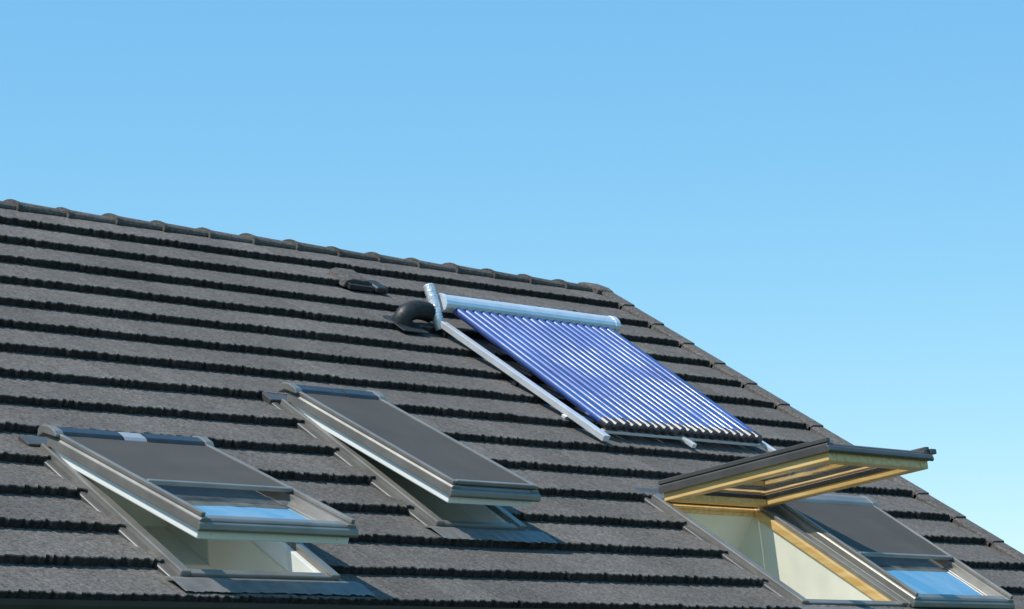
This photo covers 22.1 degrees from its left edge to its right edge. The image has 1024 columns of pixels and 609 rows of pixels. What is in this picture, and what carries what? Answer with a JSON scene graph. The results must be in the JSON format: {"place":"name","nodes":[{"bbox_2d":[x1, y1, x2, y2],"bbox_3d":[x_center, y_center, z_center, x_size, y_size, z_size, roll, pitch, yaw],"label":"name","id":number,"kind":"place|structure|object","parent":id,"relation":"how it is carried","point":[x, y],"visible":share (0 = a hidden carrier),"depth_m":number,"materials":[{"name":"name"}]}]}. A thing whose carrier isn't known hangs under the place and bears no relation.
{"place":"outdoors","nodes":[
{"label":"outdoors","id":0,"kind":"place"},
{"bbox_2d":[0,0,1023,553],"label":"sky","id":1,"kind":"structure","parent":0,"point":[824,199],"materials":[{"name":"blue"}]},
{"label":"ground","id":2,"kind":"structure","parent":0,"visible":0},
{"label":"walls","id":3,"kind":"object","parent":2,"relation":"on","visible":0},
{"bbox_2d":[89,478,287,571],"bbox_3d":[-1.607,1.197,12.377,0.810,0.823,1.154,8,-11,-44],"label":"reveal lining","id":4,"kind":"object","parent":3,"relation":"attached to","point":[188,551],"visible":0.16,"depth_m":12.78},
{"bbox_2d":[212,541,320,572],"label":"interior wall","id":5,"kind":"structure","parent":4,"relation":"on","point":[286,556],"depth_m":12.37,"materials":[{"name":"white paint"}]},
{"bbox_2d":[343,441,476,521],"bbox_3d":[-0.674,1.056,14.199,0.530,0.860,1.280,8,-11,-44],"label":"reveal lining","id":6,"kind":"object","parent":3,"relation":"attached to","point":[440,508],"visible":0.03,"depth_m":14.35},
{"bbox_2d":[453,503,507,522],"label":"interior wall","id":7,"kind":"structure","parent":6,"relation":"on","point":[480,513],"depth_m":14.01,"materials":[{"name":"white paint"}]},
{"bbox_2d":[0,208,1023,608],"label":"roof tiles front","id":8,"kind":"object","parent":3,"relation":"attached to","point":[120,328],"visible":0.67,"depth_m":14.74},
{"bbox_2d":[18,435,342,580],"bbox_3d":[-1.565,0.978,12.364,1.030,0.736,1.225,8,-11,-44],"label":"flashing","id":9,"kind":"object","parent":8,"relation":"on","point":[86,498],"visible":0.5,"depth_m":12.05,"materials":[{"name":"metal"}]},
{"bbox_2d":[40,443,339,580],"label":"frame cladding","id":10,"kind":"structure","parent":8,"relation":"attached to","point":[137,530],"depth_m":11.98,"materials":[{"name":"grey metal"}]},
{"bbox_2d":[46,435,358,537],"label":"sash cladding","id":11,"kind":"structure","parent":10,"relation":"attached to","point":[334,526],"depth_m":11.90,"materials":[{"name":"grey metal"}]},
{"bbox_2d":[47,427,204,445],"bbox_3d":[-1.865,0.646,12.715,0.850,0.061,0.143,8,-11,-44],"label":"awning cassette","id":12,"kind":"object","parent":11,"relation":"attached to","point":[116,435],"visible":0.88,"depth_m":12.64,"materials":[{"name":"grey metal"}]},
{"bbox_2d":[67,436,283,486],"bbox_3d":[-1.592,0.749,12.423,0.850,0.258,0.680,8,-11,-44],"label":"awning fabric","id":13,"kind":"object","parent":12,"relation":"attached to","point":[163,461],"visible":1,"depth_m":12.44,"materials":[{"name":"grey fabric"}]},
{"bbox_2d":[57,434,354,523],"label":"awning guides","id":14,"kind":"object","parent":11,"relation":"attached to","point":[154,487],"visible":1,"depth_m":12.17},
{"bbox_2d":[37,425,213,446],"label":"cassette end caps","id":15,"kind":"object","parent":14,"relation":"on","point":[47,430],"visible":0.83,"depth_m":12.40,"materials":[{"name":"grey metal"}]},
{"bbox_2d":[146,479,292,492],"bbox_3d":[-1.352,0.842,12.167,0.852,0.026,0.029,8,-11,-44],"label":"awning bottom bar","id":16,"kind":"object","parent":14,"relation":"attached to","point":[220,485],"visible":1,"depth_m":12.15,"materials":[{"name":"grey metal"}]},
{"bbox_2d":[157,485,327,520],"bbox_3d":[-1.460,0.845,12.276,0.804,0.400,1.064,8,-11,-44],"label":"glass pane","id":17,"kind":"object","parent":11,"relation":"on","point":[236,502],"visible":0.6,"depth_m":12.12,"materials":[{"name":"blue glass"}]},
{"bbox_2d":[51,432,348,543],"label":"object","id":18,"kind":"structure","parent":8,"relation":"in","point":[138,500],"depth_m":11.90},
{"bbox_2d":[0,598,539,608],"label":"gutter","id":19,"kind":"object","parent":8,"relation":"attached to","point":[5,603],"visible":1,"depth_m":11.20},
{"bbox_2d":[165,576,374,595],"bbox_3d":[-1.079,1.274,11.831,1.110,0.072,0.159,8,-11,-44],"label":"lead apron","id":20,"kind":"object","parent":8,"relation":"on","point":[233,585],"visible":1,"depth_m":11.80,"materials":[{"name":"grey metal"}]},
{"bbox_2d":[0,199,592,291],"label":"ridge tiles","id":21,"kind":"object","parent":8,"relation":"on","point":[13,204],"visible":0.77,"depth_m":17.66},
{"bbox_2d":[577,282,612,293],"bbox_3d":[0.618,-0.085,19.913,0.172,0.166,0.270,8,-11,-44],"label":"ridge end cap","id":22,"kind":"object","parent":21,"relation":"attached to","point":[597,289],"visible":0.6,"depth_m":19.83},
{"bbox_2d":[327,267,387,293],"bbox_3d":[-1.025,-0.159,17.446,0.372,0.167,0.222,8,-11,-44],"label":"roof vent","id":23,"kind":"object","parent":8,"relation":"on","point":[351,279],"visible":1,"depth_m":17.37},
{"bbox_2d":[260,392,527,530],"bbox_3d":[-0.643,0.864,14.193,0.750,0.826,1.381,8,-11,-44],"label":"flashing","id":24,"kind":"object","parent":8,"relation":"on","point":[274,400],"visible":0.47,"depth_m":13.97,"materials":[{"name":"metal"}]},
{"bbox_2d":[280,399,525,529],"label":"frame cladding","id":25,"kind":"structure","parent":8,"relation":"attached to","point":[398,491],"depth_m":13.83,"materials":[{"name":"grey metal"}]},
{"bbox_2d":[291,388,531,506],"bbox_3d":[-0.572,0.756,14.135,0.606,0.707,1.345,8,-11,-44],"label":"roof window","id":26,"kind":"structure","parent":25,"relation":"attached to","point":[398,469],"depth_m":13.75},
{"bbox_2d":[287,392,540,501],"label":"sash cladding","id":27,"kind":"structure","parent":25,"relation":"attached to","point":[470,491],"depth_m":13.71,"materials":[{"name":"grey metal"}]},
{"bbox_2d":[286,384,378,399],"bbox_3d":[-0.997,0.493,14.602,0.570,0.067,0.142,8,-11,-44],"label":"awning cassette","id":28,"kind":"object","parent":27,"relation":"attached to","point":[360,394],"visible":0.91,"depth_m":14.59,"materials":[{"name":"metal"}]},
{"bbox_2d":[305,393,527,483],"bbox_3d":[-0.525,0.719,14.092,0.570,0.555,1.242,8,-11,-44],"label":"awning fabric","id":29,"kind":"object","parent":28,"relation":"attached to","point":[425,444],"visible":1,"depth_m":14.10,"materials":[{"name":"grey fabric"}]},
{"bbox_2d":[455,479,535,488],"bbox_3d":[-0.087,0.933,13.618,0.572,0.027,0.029,8,-11,-44],"label":"awning bottom bar","id":30,"kind":"object","parent":29,"relation":"attached to","point":[494,483],"visible":1,"depth_m":13.60,"materials":[{"name":"grey metal"}]},
{"bbox_2d":[298,392,538,489],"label":"awning guides","id":31,"kind":"object","parent":27,"relation":"attached to","point":[380,439],"visible":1,"depth_m":13.98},
{"bbox_2d":[279,382,386,400],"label":"cassette end caps","id":32,"kind":"object","parent":31,"relation":"on","point":[284,387],"visible":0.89,"depth_m":14.38,"materials":[{"name":"grey metal"}]},
{"bbox_2d":[427,526,556,542],"bbox_3d":[-0.102,1.197,13.598,0.830,0.074,0.160,8,-11,-44],"label":"lead apron","id":33,"kind":"object","parent":8,"relation":"on","point":[492,534],"visible":1,"depth_m":13.58,"materials":[{"name":"grey metal"}]},
{"bbox_2d":[383,283,775,451],"bbox_3d":[0.464,0.413,17.020,2.085,1.122,1.632,8,-11,-44],"label":"solar thermal collector","id":34,"kind":"object","parent":8,"relation":"on","point":[600,370],"visible":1,"depth_m":17.02,"materials":[{"name":"blue glass"}]},
{"bbox_2d":[632,487,792,600],"bbox_3d":[1.501,1.430,15.210,1.060,0.741,1.234,8,-11,-44],"label":"flashing","id":35,"kind":"object","parent":8,"relation":"on","point":[724,556],"visible":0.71,"depth_m":14.94,"materials":[{"name":"metal"}]},
{"bbox_2d":[651,494,907,606],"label":"frame cladding","id":36,"kind":"structure","parent":8,"relation":"attached to","point":[744,560],"depth_m":15.04,"materials":[{"name":"grey metal"}]},
{"bbox_2d":[664,452,927,507],"bbox_3d":[1.635,1.014,15.130,0.916,0.238,1.223,8,-11,-44],"label":"roof window","id":37,"kind":"structure","parent":8,"relation":"in","point":[895,466],"depth_m":14.99,"materials":[{"name":"brown wood"}]},
{"bbox_2d":[658,442,933,494],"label":"sash cladding","id":38,"kind":"structure","parent":8,"relation":"attached to","point":[795,455],"depth_m":14.77,"materials":[{"name":"metal"}]},
{"bbox_2d":[719,464,873,493],"bbox_3d":[1.631,0.973,15.140,0.834,0.164,1.135,8,-11,-44],"label":"glass pane","id":39,"kind":"object","parent":38,"relation":"on","point":[798,478],"visible":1,"depth_m":15.37,"materials":[{"name":"glass"}]},
{"bbox_2d":[703,468,889,498],"bbox_3d":[1.633,0.998,15.134,0.776,0.180,1.080,8,-11,-44],"label":"glazing gasket","id":40,"kind":"object","parent":39,"relation":"on","point":[818,484],"visible":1,"depth_m":15.49,"materials":[{"name":"black rubber"}]},
{"bbox_2d":[658,437,936,484],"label":"awning guides","id":41,"kind":"object","parent":38,"relation":"on","point":[754,458],"visible":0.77,"depth_m":14.84,"materials":[{"name":"metal"}]},
{"bbox_2d":[600,291,1023,569],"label":"verge tiles","id":42,"kind":"object","parent":8,"relation":"attached to","point":[993,541],"visible":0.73,"depth_m":18.39,"materials":[{"name":"grey concrete"}]},
{"bbox_2d":[768,507,911,606],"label":"frame cladding","id":43,"kind":"structure","parent":8,"relation":"attached to","point":[908,602],"depth_m":15.46,"materials":[{"name":"grey metal"}]},
{"bbox_2d":[771,505,1014,608],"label":"sash cladding","id":44,"kind":"structure","parent":43,"relation":"attached to","point":[998,600],"depth_m":15.48,"materials":[{"name":"grey metal"}]},
{"bbox_2d":[780,503,1013,598],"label":"awning guides","id":45,"kind":"object","parent":44,"relation":"attached to","point":[880,569],"visible":0.81,"depth_m":15.73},
{"bbox_2d":[796,494,871,505],"bbox_3d":[1.904,1.208,16.263,0.920,0.077,0.140,8,-11,-44],"label":"awning cassette","id":46,"kind":"object","parent":45,"relation":"attached to","point":[842,499],"visible":0.54,"depth_m":16.33,"materials":[{"name":"grey metal"}]},
{"bbox_2d":[786,501,945,554],"bbox_3d":[2.154,1.367,15.987,0.920,0.353,0.614,8,-11,-44],"label":"awning fabric","id":47,"kind":"object","parent":46,"relation":"attached to","point":[865,528],"visible":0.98,"depth_m":16.00,"materials":[{"name":"grey fabric"}]},
{"bbox_2d":[860,495,877,506],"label":"cassette end caps","id":48,"kind":"object","parent":45,"relation":"on","point":[872,501],"visible":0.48,"depth_m":16.56,"materials":[{"name":"grey metal"}]},
{"bbox_2d":[859,551,952,559],"bbox_3d":[2.371,1.511,15.747,0.922,0.028,0.030,8,-11,-44],"label":"awning bottom bar","id":49,"kind":"object","parent":45,"relation":"attached to","point":[904,555],"visible":1,"depth_m":15.73,"materials":[{"name":"grey metal"}]},
{"bbox_2d":[865,556,993,595],"bbox_3d":[2.280,1.500,15.841,0.874,0.570,0.995,8,-11,-44],"label":"glass pane","id":50,"kind":"object","parent":44,"relation":"on","point":[927,576],"visible":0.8,"depth_m":15.67,"materials":[{"name":"blue glass"}]},
{"bbox_2d":[797,606,915,608],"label":"lead apron","id":51,"kind":"object","parent":8,"relation":"on","point":[805,607],"visible":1,"depth_m":14.55,"materials":[{"name":"grey metal"}]},
{"bbox_2d":[686,513,874,600],"bbox_3d":[1.418,1.754,15.250,0.840,1.112,1.325,8,-11,-44],"label":"reveal lining","id":52,"kind":"object","parent":3,"relation":"attached to","point":[784,560],"visible":0.24,"depth_m":15.63,"materials":[{"name":"white paint"}]},
{"bbox_2d":[672,503,890,600],"bbox_3d":[1.533,1.456,15.174,0.850,0.629,1.053,8,-11,-44],"label":"frame","id":53,"kind":"object","parent":52,"relation":"on","point":[822,558],"visible":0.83,"depth_m":15.50,"materials":[{"name":"brown wood"}]}
]}

